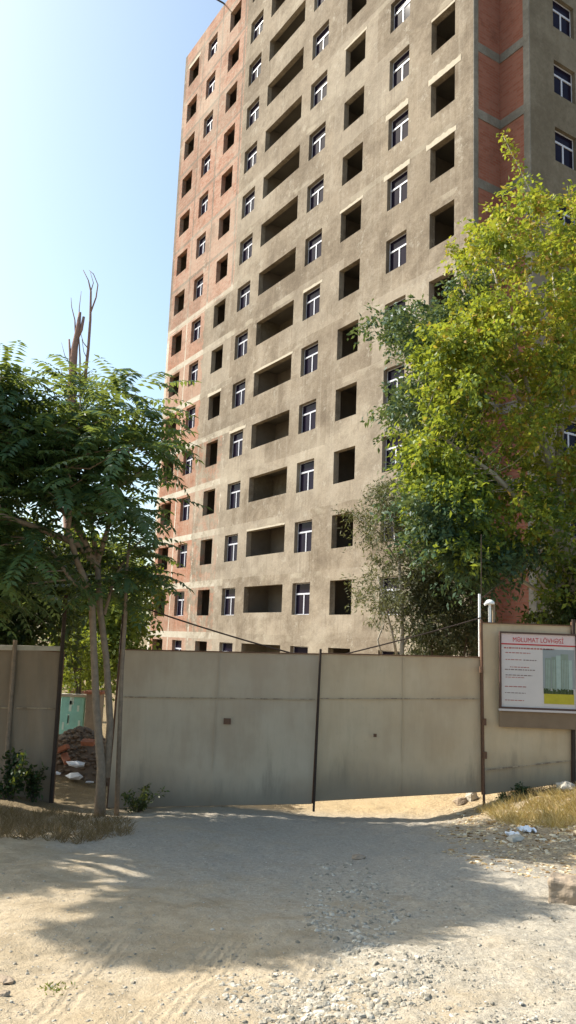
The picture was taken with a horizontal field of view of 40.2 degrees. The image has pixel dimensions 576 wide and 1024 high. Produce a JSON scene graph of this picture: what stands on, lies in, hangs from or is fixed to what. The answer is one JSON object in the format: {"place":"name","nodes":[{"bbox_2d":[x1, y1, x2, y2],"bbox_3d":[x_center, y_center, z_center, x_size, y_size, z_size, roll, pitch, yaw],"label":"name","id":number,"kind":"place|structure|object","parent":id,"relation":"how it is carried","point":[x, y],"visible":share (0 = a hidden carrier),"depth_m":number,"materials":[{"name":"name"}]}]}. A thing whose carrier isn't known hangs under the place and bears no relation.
{"place":"outdoors","nodes":[
{"label":"outdoors","id":0,"kind":"place"},
{"bbox_2d":[0,0,226,633],"label":"sky","id":1,"kind":"structure","parent":0,"point":[92,91],"materials":[{"name":"blue"}]},
{"bbox_2d":[0,633,575,1023],"bbox_3d":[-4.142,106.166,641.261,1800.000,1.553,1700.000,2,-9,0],"label":"ground","id":2,"kind":"structure","parent":0,"point":[350,827],"depth_m":5.37,"materials":[{"name":"beige soil"}]},
{"bbox_2d":[0,650,11,781],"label":"metal fence","id":3,"kind":"object","parent":2,"relation":"on","point":[5,662],"visible":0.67,"depth_m":12.18,"materials":[{"name":"paint"}]},
{"bbox_2d":[0,645,59,650],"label":"fence coping","id":4,"kind":"object","parent":3,"relation":"on","point":[33,648],"visible":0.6,"depth_m":12.21,"materials":[{"name":"concrete"}]},
{"bbox_2d":[0,974,13,983],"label":"stone","id":5,"kind":"object","parent":2,"relation":"on","point":[4,979],"visible":1,"depth_m":3.84,"materials":[{"name":"beige stone"}]},
{"bbox_2d":[2,640,17,794],"bbox_3d":[-4.264,3.299,12.010,0.118,2.655,0.070,2,-9,0],"label":"fence post","id":6,"kind":"object","parent":2,"relation":"on","point":[10,701],"visible":0.71,"depth_m":12.05,"materials":[{"name":"grey metal"}]},
{"bbox_2d":[0,378,23,412],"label":"shade tree","id":7,"kind":"object","parent":2,"relation":"on","point":[8,392],"visible":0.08,"depth_m":11.05,"materials":[{"name":"plant"}]},
{"bbox_2d":[0,747,37,799],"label":"leafy weed","id":8,"kind":"object","parent":2,"relation":"on","point":[13,778],"visible":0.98,"depth_m":11.39,"materials":[{"name":"green plant"}]},
{"bbox_2d":[6,650,64,802],"bbox_3d":[-3.906,3.436,12.049,0.786,2.632,0.084,2,-9,0],"label":"metal fence","id":9,"kind":"object","parent":2,"relation":"on","point":[34,704],"visible":0.7,"depth_m":12.09,"materials":[{"name":"paint"}]},
{"bbox_2d":[23,763,48,801],"bbox_3d":[-3.786,4.016,11.643,0.456,0.642,0.389,9,-11,-36],"label":"leafy weed","id":10,"kind":"object","parent":2,"relation":"on","point":[34,785],"visible":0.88,"depth_m":11.62,"materials":[{"name":"green plant"}]},
{"bbox_2d":[0,512,93,669],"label":"dark tree","id":11,"kind":"object","parent":2,"relation":"on","point":[19,631],"visible":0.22,"depth_m":14.18,"materials":[{"name":"green plant"}]},
{"bbox_2d":[37,980,77,995],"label":"green sprouts","id":12,"kind":"object","parent":2,"relation":"on","point":[49,986],"visible":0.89,"depth_m":3.75,"materials":[{"name":"green plant"}]},
{"bbox_2d":[49,595,67,802],"bbox_3d":[-3.525,2.865,12.075,0.093,3.165,0.060,2,-9,0],"label":"fence post","id":13,"kind":"object","parent":2,"relation":"on","point":[55,739],"visible":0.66,"depth_m":12.04,"materials":[{"name":"metal"}]},
{"bbox_2d":[0,800,137,843],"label":"dry grass","id":14,"kind":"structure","parent":2,"relation":"on","point":[8,826],"depth_m":8.95,"materials":[{"name":"brown plant"}]},
{"bbox_2d":[59,693,85,733],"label":"turquoise wall","id":15,"kind":"structure","parent":2,"relation":"on","point":[72,713],"depth_m":16.52,"materials":[{"name":"paint"}]},
{"bbox_2d":[65,772,82,779],"bbox_3d":[-3.686,4.557,13.569,0.269,0.119,0.428,8,-11,-30],"label":"white scrap","id":16,"kind":"object","parent":2,"relation":"on","point":[75,776],"visible":1,"depth_m":13.46,"materials":[{"name":"white plastic"}]},
{"bbox_2d":[39,625,115,706],"bbox_3d":[-4.616,3.961,17.302,1.773,3.107,2.489,2,-9,0],"label":"round bush","id":17,"kind":"object","parent":2,"relation":"on","point":[71,679],"visible":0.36,"depth_m":16.96,"materials":[{"name":"green plant"}]},
{"bbox_2d":[60,270,99,693],"bbox_3d":[-7.120,-0.881,26.431,1.859,15.476,0.910,2,-9,0],"label":"dead tree","id":18,"kind":"object","parent":2,"relation":"on","point":[73,348],"visible":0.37,"depth_m":27.16,"materials":[{"name":"brown wood"}]},
{"bbox_2d":[56,726,108,785],"bbox_3d":[-3.882,4.503,14.635,2.435,1.021,1.674,2,-9,0],"label":"rubble heap","id":19,"kind":"object","parent":2,"relation":"on","point":[73,739],"visible":0.3,"depth_m":14.22,"materials":[{"name":"brown soil"}]},
{"bbox_2d":[61,752,70,764],"bbox_3d":[-3.941,4.372,13.956,0.120,0.080,0.240,-15,24,-25],"label":"brick","id":20,"kind":"object","parent":19,"relation":"on","point":[65,757],"visible":0.87,"depth_m":13.91,"materials":[{"name":"brick"}]},
{"bbox_2d":[57,744,69,753],"bbox_3d":[-4.016,4.210,13.981,0.240,0.080,0.120,-26,-19,6],"label":"brick","id":21,"kind":"object","parent":20,"relation":"on","point":[63,748],"visible":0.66,"depth_m":13.93,"materials":[{"name":"brick"}]},
{"bbox_2d":[66,761,84,766],"bbox_3d":[-3.680,4.365,13.586,0.333,0.107,0.241,2,-9,0],"label":"white scrap","id":22,"kind":"object","parent":19,"relation":"on","point":[75,763],"visible":1,"depth_m":13.54,"materials":[{"name":"white plastic"}]},
{"bbox_2d":[81,739,94,745],"bbox_3d":[-3.555,4.102,14.002,0.240,0.080,0.120,-1,12,12],"label":"brick","id":23,"kind":"object","parent":19,"relation":"on","point":[87,742],"visible":0.8,"depth_m":13.96,"materials":[{"name":"brick"}]},
{"bbox_2d":[84,690,104,729],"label":"brick pillar","id":24,"kind":"structure","parent":2,"relation":"on","point":[88,721],"depth_m":16.34,"materials":[{"name":"brown stone"}]},
{"bbox_2d":[0,340,211,816],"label":"ailanthus tree","id":25,"kind":"object","parent":2,"relation":"on","point":[71,443],"visible":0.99,"depth_m":11.04,"materials":[{"name":"green plant"}]},
{"bbox_2d":[43,527,173,696],"bbox_3d":[-5.063,3.156,20.934,3.797,5.870,4.773,2,-9,0],"label":"leafy tree","id":26,"kind":"object","parent":2,"relation":"on","point":[113,628],"visible":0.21,"depth_m":19.89,"materials":[{"name":"green plant"}]},
{"bbox_2d":[106,603,123,807],"bbox_3d":[-2.653,2.809,12.242,0.090,3.528,0.060,2,-9,0],"label":"gate post","id":27,"kind":"object","parent":2,"relation":"on","point":[119,656],"visible":0.22,"depth_m":12.33,"materials":[{"name":"metal"}]},
{"bbox_2d":[106,649,318,807],"bbox_3d":[-1.116,3.343,12.101,3.176,2.419,0.098,2,-9,-1],"label":"gate leaf","id":28,"kind":"object","parent":27,"relation":"attached to","point":[216,728],"visible":0.98,"depth_m":12.09,"materials":[{"name":"grey paint"}]},
{"bbox_2d":[135,605,291,652],"bbox_3d":[-1.074,1.869,12.425,3.030,0.807,0.028,2,-9,0],"label":"stay rod","id":29,"kind":"object","parent":27,"relation":"attached to","point":[218,632],"visible":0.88,"depth_m":12.41,"materials":[{"name":"metal"}]},
{"bbox_2d":[121,783,169,812],"bbox_3d":[-2.132,4.231,11.580,0.728,0.459,0.510,6,-10,-22],"label":"leafy weed","id":30,"kind":"object","parent":2,"relation":"on","point":[140,806],"visible":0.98,"depth_m":11.49,"materials":[{"name":"green plant"}]},
{"bbox_2d":[312,649,321,811],"bbox_3d":[0.448,3.328,12.066,0.065,2.421,0.036,2,-9,0],"label":"gate bar","id":31,"kind":"object","parent":2,"relation":"on","point":[317,724],"visible":1,"depth_m":12.05,"materials":[{"name":"metal"}]},
{"bbox_2d":[147,0,575,655],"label":"apartment tower","id":32,"kind":"structure","parent":2,"relation":"on","point":[343,164],"depth_m":39.49,"materials":[{"name":"paint"}]},
{"bbox_2d":[177,592,184,615],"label":"window","id":33,"kind":"structure","parent":32,"relation":"in","point":[180,605],"depth_m":49.40,"materials":[{"name":"white plastic"}]},
{"bbox_2d":[180,544,186,567],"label":"window","id":34,"kind":"structure","parent":32,"relation":"in","point":[183,556],"depth_m":49.92,"materials":[{"name":"white plastic"}]},
{"bbox_2d":[183,498,189,520],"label":"window","id":35,"kind":"structure","parent":32,"relation":"in","point":[186,506],"depth_m":50.38,"materials":[{"name":"white plastic"}]},
{"bbox_2d":[185,451,192,474],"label":"window","id":36,"kind":"structure","parent":32,"relation":"in","point":[189,460],"depth_m":50.83,"materials":[{"name":"white plastic"}]},
{"bbox_2d":[188,406,195,428],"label":"window","id":37,"kind":"structure","parent":32,"relation":"in","point":[191,424],"depth_m":51.37,"materials":[{"name":"glass"}]},
{"bbox_2d":[191,363,197,384],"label":"window","id":38,"kind":"structure","parent":32,"relation":"in","point":[194,373],"depth_m":51.84,"materials":[{"name":"white plastic"}]},
{"bbox_2d":[193,319,200,341],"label":"window","id":39,"kind":"structure","parent":32,"relation":"in","point":[196,325],"depth_m":52.33,"materials":[{"name":"white plastic"}]},
{"bbox_2d":[196,277,202,298],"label":"window","id":40,"kind":"structure","parent":32,"relation":"in","point":[199,290],"depth_m":52.81,"materials":[{"name":"white plastic"}]},
{"bbox_2d":[199,235,205,255],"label":"window","id":41,"kind":"structure","parent":32,"relation":"in","point":[202,241],"depth_m":53.29,"materials":[{"name":"white plastic"}]},
{"bbox_2d":[201,194,207,215],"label":"window","id":42,"kind":"structure","parent":32,"relation":"in","point":[205,200],"depth_m":53.78,"materials":[{"name":"white plastic"}]},
{"bbox_2d":[203,153,210,175],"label":"window","id":43,"kind":"structure","parent":32,"relation":"in","point":[207,161],"depth_m":54.26,"materials":[{"name":"white plastic"}]},
{"bbox_2d":[206,114,212,134],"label":"window","id":44,"kind":"structure","parent":32,"relation":"in","point":[209,122],"depth_m":54.74,"materials":[{"name":"white plastic"}]},
{"bbox_2d":[208,75,214,96],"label":"window","id":45,"kind":"structure","parent":32,"relation":"in","point":[212,83],"depth_m":55.23,"materials":[{"name":"white plastic"}]},
{"bbox_2d":[211,36,217,56],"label":"window","id":46,"kind":"structure","parent":32,"relation":"in","point":[214,45],"depth_m":55.73,"materials":[{"name":"white plastic"}]},
{"bbox_2d":[222,642,232,650],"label":"window","id":47,"kind":"structure","parent":32,"relation":"in","point":[226,646],"depth_m":43.63,"materials":[{"name":"glass"}]},
{"bbox_2d":[224,588,234,614],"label":"window","id":48,"kind":"structure","parent":32,"relation":"in","point":[229,593],"depth_m":44.01,"materials":[{"name":"white plastic"}]},
{"bbox_2d":[227,535,237,561],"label":"window","id":49,"kind":"structure","parent":32,"relation":"in","point":[232,540],"depth_m":44.49,"materials":[{"name":"white plastic"}]},
{"bbox_2d":[230,482,240,508],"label":"window","id":50,"kind":"structure","parent":32,"relation":"in","point":[235,488],"depth_m":44.96,"materials":[{"name":"white plastic"}]},
{"bbox_2d":[232,431,242,457],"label":"window","id":51,"kind":"structure","parent":32,"relation":"in","point":[238,437],"depth_m":45.45,"materials":[{"name":"glass"}]},
{"bbox_2d":[235,380,245,407],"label":"window","id":52,"kind":"structure","parent":32,"relation":"in","point":[240,388],"depth_m":45.93,"materials":[{"name":"glass"}]},
{"bbox_2d":[237,331,247,358],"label":"window","id":53,"kind":"structure","parent":32,"relation":"in","point":[242,340],"depth_m":46.41,"materials":[{"name":"white plastic"}]},
{"bbox_2d":[240,284,249,309],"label":"window","id":54,"kind":"structure","parent":32,"relation":"in","point":[245,292],"depth_m":46.89,"materials":[{"name":"white plastic"}]},
{"bbox_2d":[242,236,252,262],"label":"window","id":55,"kind":"structure","parent":32,"relation":"in","point":[247,246],"depth_m":47.39,"materials":[{"name":"white plastic"}]},
{"bbox_2d":[244,190,254,216],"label":"window","id":56,"kind":"structure","parent":32,"relation":"in","point":[249,200],"depth_m":47.87,"materials":[{"name":"white plastic"}]},
{"bbox_2d":[247,145,256,170],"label":"window","id":57,"kind":"structure","parent":32,"relation":"in","point":[251,160],"depth_m":48.36,"materials":[{"name":"white plastic"}]},
{"bbox_2d":[249,101,258,126],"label":"window","id":58,"kind":"structure","parent":32,"relation":"in","point":[254,111],"depth_m":48.81,"materials":[{"name":"white plastic"}]},
{"bbox_2d":[251,57,260,83],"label":"window","id":59,"kind":"structure","parent":32,"relation":"in","point":[256,69],"depth_m":49.31,"materials":[{"name":"white plastic"}]},
{"bbox_2d":[253,14,263,40],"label":"window","id":60,"kind":"structure","parent":32,"relation":"in","point":[258,27],"depth_m":49.80,"materials":[{"name":"white plastic"}]},
{"bbox_2d":[293,646,307,652],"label":"window","id":61,"kind":"structure","parent":32,"relation":"in","point":[297,649],"depth_m":37.45,"materials":[{"name":"glass"}]},
{"bbox_2d":[295,583,309,614],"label":"window","id":62,"kind":"structure","parent":32,"relation":"in","point":[302,597],"depth_m":37.84,"materials":[{"name":"white plastic"}]},
{"bbox_2d":[297,521,311,552],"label":"window","id":63,"kind":"structure","parent":32,"relation":"in","point":[304,528],"depth_m":38.32,"materials":[{"name":"white plastic"}]},
{"bbox_2d":[299,460,313,491],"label":"window","id":64,"kind":"structure","parent":32,"relation":"in","point":[307,468],"depth_m":38.80,"materials":[{"name":"glass"}]},
{"bbox_2d":[302,401,315,432],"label":"window","id":65,"kind":"structure","parent":32,"relation":"in","point":[308,410],"depth_m":39.29,"materials":[{"name":"glass"}]},
{"bbox_2d":[304,343,317,374],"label":"window","id":66,"kind":"structure","parent":32,"relation":"in","point":[311,353],"depth_m":39.77,"materials":[{"name":"white plastic"}]},
{"bbox_2d":[306,287,319,318],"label":"window","id":67,"kind":"structure","parent":32,"relation":"in","point":[313,298],"depth_m":40.25,"materials":[{"name":"white plastic"}]},
{"bbox_2d":[308,232,321,263],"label":"window","id":68,"kind":"structure","parent":32,"relation":"in","point":[314,246],"depth_m":40.74,"materials":[{"name":"white plastic"}]},
{"bbox_2d":[310,178,323,209],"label":"window","id":69,"kind":"structure","parent":32,"relation":"in","point":[316,192],"depth_m":41.22,"materials":[{"name":"white plastic"}]},
{"bbox_2d":[312,125,325,157],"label":"window","id":70,"kind":"structure","parent":32,"relation":"in","point":[318,140],"depth_m":41.71,"materials":[{"name":"white plastic"}]},
{"bbox_2d":[314,75,326,106],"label":"window","id":71,"kind":"structure","parent":32,"relation":"in","point":[320,90],"depth_m":42.18,"materials":[{"name":"white plastic"}]},
{"bbox_2d":[315,24,328,56],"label":"window","id":72,"kind":"structure","parent":32,"relation":"in","point":[322,39],"depth_m":42.65,"materials":[{"name":"white plastic"}]},
{"bbox_2d":[383,576,399,614],"bbox_3d":[4.340,3.427,32.167,0.072,1.552,1.369,8,-11,-32],"label":"window","id":73,"kind":"structure","parent":32,"relation":"in","point":[388,581],"depth_m":32.47,"materials":[{"name":"white plastic"}]},
{"bbox_2d":[384,507,401,541],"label":"window","id":74,"kind":"structure","parent":32,"relation":"in","point":[387,535],"depth_m":32.88,"materials":[{"name":"white plastic"}]},
{"bbox_2d":[385,434,402,471],"bbox_3d":[4.571,-2.491,33.129,0.072,1.552,1.369,8,-11,-32],"label":"window","id":75,"kind":"structure","parent":32,"relation":"in","point":[388,450],"depth_m":33.40,"materials":[{"name":"glass"}]},
{"bbox_2d":[387,364,404,402],"bbox_3d":[4.686,-5.449,33.609,0.072,1.552,1.369,8,-11,-32],"label":"window","id":76,"kind":"structure","parent":32,"relation":"in","point":[390,374],"depth_m":33.92,"materials":[{"name":"glass"}]},
{"bbox_2d":[388,297,405,333],"bbox_3d":[4.801,-8.408,34.090,0.072,1.552,1.369,8,-11,-32],"label":"window","id":77,"kind":"structure","parent":32,"relation":"in","point":[401,302],"depth_m":34.17,"materials":[{"name":"white plastic"}]},
{"bbox_2d":[389,233,406,271],"bbox_3d":[4.917,-11.367,34.571,0.072,1.552,1.369,8,-11,-32],"label":"window","id":78,"kind":"structure","parent":32,"relation":"in","point":[397,256],"depth_m":34.69,"materials":[{"name":"white plastic"}]},
{"bbox_2d":[390,170,407,208],"bbox_3d":[5.032,-14.326,35.052,0.072,1.552,1.369,8,-11,-32],"label":"window","id":79,"kind":"structure","parent":32,"relation":"in","point":[399,184],"depth_m":35.18,"materials":[{"name":"white plastic"}]},
{"bbox_2d":[392,109,407,147],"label":"window","id":80,"kind":"structure","parent":32,"relation":"in","point":[400,124],"depth_m":35.66,"materials":[{"name":"white plastic"}]},
{"bbox_2d":[393,49,408,87],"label":"window","id":81,"kind":"structure","parent":32,"relation":"in","point":[401,65],"depth_m":36.14,"materials":[{"name":"white plastic"}]},
{"bbox_2d":[394,0,409,29],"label":"window","id":82,"kind":"structure","parent":32,"relation":"in","point":[401,9],"depth_m":36.68,"materials":[{"name":"white plastic"}]},
{"bbox_2d":[553,0,570,37],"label":"window","id":83,"kind":"structure","parent":32,"relation":"in","point":[561,15],"depth_m":32.88,"materials":[{"name":"blue glass"}]},
{"bbox_2d":[554,64,571,101],"bbox_3d":[11.218,-17.560,32.321,1.312,1.472,0.072,8,-11,-32],"label":"window","id":84,"kind":"structure","parent":32,"relation":"in","point":[562,79],"depth_m":32.39,"materials":[{"name":"blue glass"}]},
{"bbox_2d":[555,131,573,169],"bbox_3d":[11.102,-14.601,31.841,1.312,1.472,0.072,8,-11,-32],"label":"window","id":85,"kind":"structure","parent":32,"relation":"in","point":[563,144],"depth_m":31.91,"materials":[{"name":"white plastic"}]},
{"bbox_2d":[556,201,574,226],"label":"window","id":86,"kind":"structure","parent":32,"relation":"in","point":[568,221],"depth_m":31.46,"materials":[{"name":"black glass"}]},
{"bbox_2d":[563,421,575,457],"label":"window","id":87,"kind":"structure","parent":32,"relation":"in","point":[570,437],"depth_m":30.00,"materials":[{"name":"glass"}]},
{"bbox_2d":[332,474,431,654],"bbox_3d":[1.967,2.333,15.913,2.350,6.298,2.574,2,-9,0],"label":"grey leaved tree","id":88,"kind":"object","parent":2,"relation":"on","point":[380,490],"visible":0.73,"depth_m":15.91,"materials":[{"name":"green plant"}]},
{"bbox_2d":[379,541,517,656],"bbox_3d":[3.282,2.882,16.266,2.965,4.932,2.809,2,-9,0],"label":"olive bush","id":89,"kind":"object","parent":2,"relation":"on","point":[446,639],"visible":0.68,"depth_m":15.76,"materials":[{"name":"green plant"}]},
{"bbox_2d":[346,235,564,654],"bbox_3d":[3.370,-1.042,16.852,4.419,12.830,6.414,2,-9,0],"label":"blue green tree","id":90,"kind":"object","parent":2,"relation":"on","point":[427,516],"visible":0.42,"depth_m":15.24,"materials":[{"name":"green plant"}]},
{"bbox_2d":[453,797,468,805],"bbox_3d":[2.736,4.567,12.391,0.252,0.158,0.204,11,-12,-42],"label":"stone","id":91,"kind":"object","parent":2,"relation":"on","point":[458,801],"visible":0.89,"depth_m":12.32,"materials":[{"name":"beige stone"}]},
{"bbox_2d":[465,792,477,801],"bbox_3d":[2.912,4.519,12.460,0.221,0.210,0.218,2,-9,0],"label":"stone","id":92,"kind":"object","parent":2,"relation":"on","point":[470,797],"visible":0.66,"depth_m":12.39,"materials":[{"name":"stone"}]},
{"bbox_2d":[382,128,575,623],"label":"yellowing tree","id":93,"kind":"object","parent":2,"relation":"on","point":[493,355],"visible":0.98,"depth_m":14.97,"materials":[{"name":"green plant"}]},
{"bbox_2d":[480,619,484,804],"bbox_3d":[3.017,3.189,12.186,0.079,3.020,0.040,2,-9,0],"label":"gate post","id":94,"kind":"object","parent":2,"relation":"on","point":[482,707],"visible":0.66,"depth_m":12.19,"materials":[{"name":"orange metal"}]},
{"bbox_2d":[312,653,486,800],"bbox_3d":[1.735,3.344,12.183,2.658,2.268,0.220,2,-9,0],"label":"gate leaf","id":95,"kind":"object","parent":94,"relation":"attached to","point":[390,725],"visible":0.99,"depth_m":12.19,"materials":[{"name":"paint"}]},
{"bbox_2d":[478,534,481,656],"bbox_3d":[3.070,1.684,12.541,0.084,2.687,0.044,8,-11,-32],"label":"gate post","id":96,"kind":"object","parent":95,"relation":"attached to","point":[479,603],"visible":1,"depth_m":12.55,"materials":[{"name":"grey metal"}]},
{"bbox_2d":[349,617,480,652],"bbox_3d":[1.812,1.997,12.432,2.495,0.766,0.024,2,-9,0],"label":"stay rod","id":97,"kind":"object","parent":94,"relation":"attached to","point":[415,635],"visible":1,"depth_m":12.43,"materials":[{"name":"metal"}]},
{"bbox_2d":[436,796,575,877],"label":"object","id":98,"kind":"object","parent":2,"relation":"on","point":[503,841],"visible":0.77,"depth_m":9.12,"materials":[{"name":"beige gravel"}]},
{"bbox_2d":[506,834,524,841],"bbox_3d":[2.660,3.825,9.208,0.182,0.083,0.283,-4,-11,34],"label":"stone","id":99,"kind":"object","parent":2,"relation":"on","point":[514,837],"visible":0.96,"depth_m":9.15,"materials":[{"name":"stone"}]},
{"bbox_2d":[511,781,533,796],"bbox_3d":[3.541,4.213,11.813,0.435,0.349,0.283,6,-10,-21],"label":"leafy weed","id":100,"kind":"object","parent":2,"relation":"on","point":[522,789],"visible":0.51,"depth_m":11.78,"materials":[{"name":"green plant"}]},
{"bbox_2d":[472,780,575,828],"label":"dry grass","id":101,"kind":"structure","parent":2,"relation":"on","point":[565,807],"depth_m":10.47,"materials":[{"name":"yellow plant"}]},
{"bbox_2d":[479,622,570,794],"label":"metal wall","id":102,"kind":"structure","parent":2,"relation":"on","point":[536,757],"depth_m":12.13,"materials":[{"name":"paint"}]},
{"bbox_2d":[484,600,494,621],"bbox_3d":[3.204,1.761,12.498,0.159,0.739,0.162,-3,-10,28],"label":"vent pipe","id":103,"kind":"object","parent":102,"relation":"attached to","point":[489,603],"visible":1,"depth_m":12.51,"materials":[{"name":"white metal"}]},
{"bbox_2d":[498,631,575,729],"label":"information board","id":104,"kind":"object","parent":102,"relation":"attached to","point":[537,680],"visible":1,"depth_m":12.17,"materials":[{"name":"white plastic"}]},
{"bbox_2d":[516,825,536,831],"bbox_3d":[2.877,3.835,9.508,0.207,0.057,0.181,6,-10,-23],"label":"plastic scrap","id":105,"kind":"object","parent":2,"relation":"on","point":[526,828],"visible":1,"depth_m":9.49,"materials":[{"name":"white plastic"}]},
{"bbox_2d":[516,567,575,624],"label":"dark shrub","id":106,"kind":"object","parent":2,"relation":"on","point":[564,616],"visible":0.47,"depth_m":15.51,"materials":[{"name":"green plant"}]},
{"bbox_2d":[547,872,575,905],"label":"concrete block","id":107,"kind":"object","parent":2,"relation":"on","point":[561,888],"depth_m":6.10,"materials":[{"name":"beige concrete"}]},
{"bbox_2d":[555,781,575,791],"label":"stone","id":108,"kind":"object","parent":2,"relation":"on","point":[564,784],"visible":0.54,"depth_m":11.49,"materials":[{"name":"stone"}]},
{"bbox_2d":[571,619,575,783],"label":"fence post","id":109,"kind":"object","parent":2,"relation":"on","point":[573,731],"visible":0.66,"depth_m":12.05,"materials":[{"name":"metal"}]},
{"bbox_2d":[0,817,575,1023],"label":"gravel","id":110,"kind":"structure","parent":0,"point":[366,991],"depth_m":3.87,"materials":[{"name":"grey gravel"}]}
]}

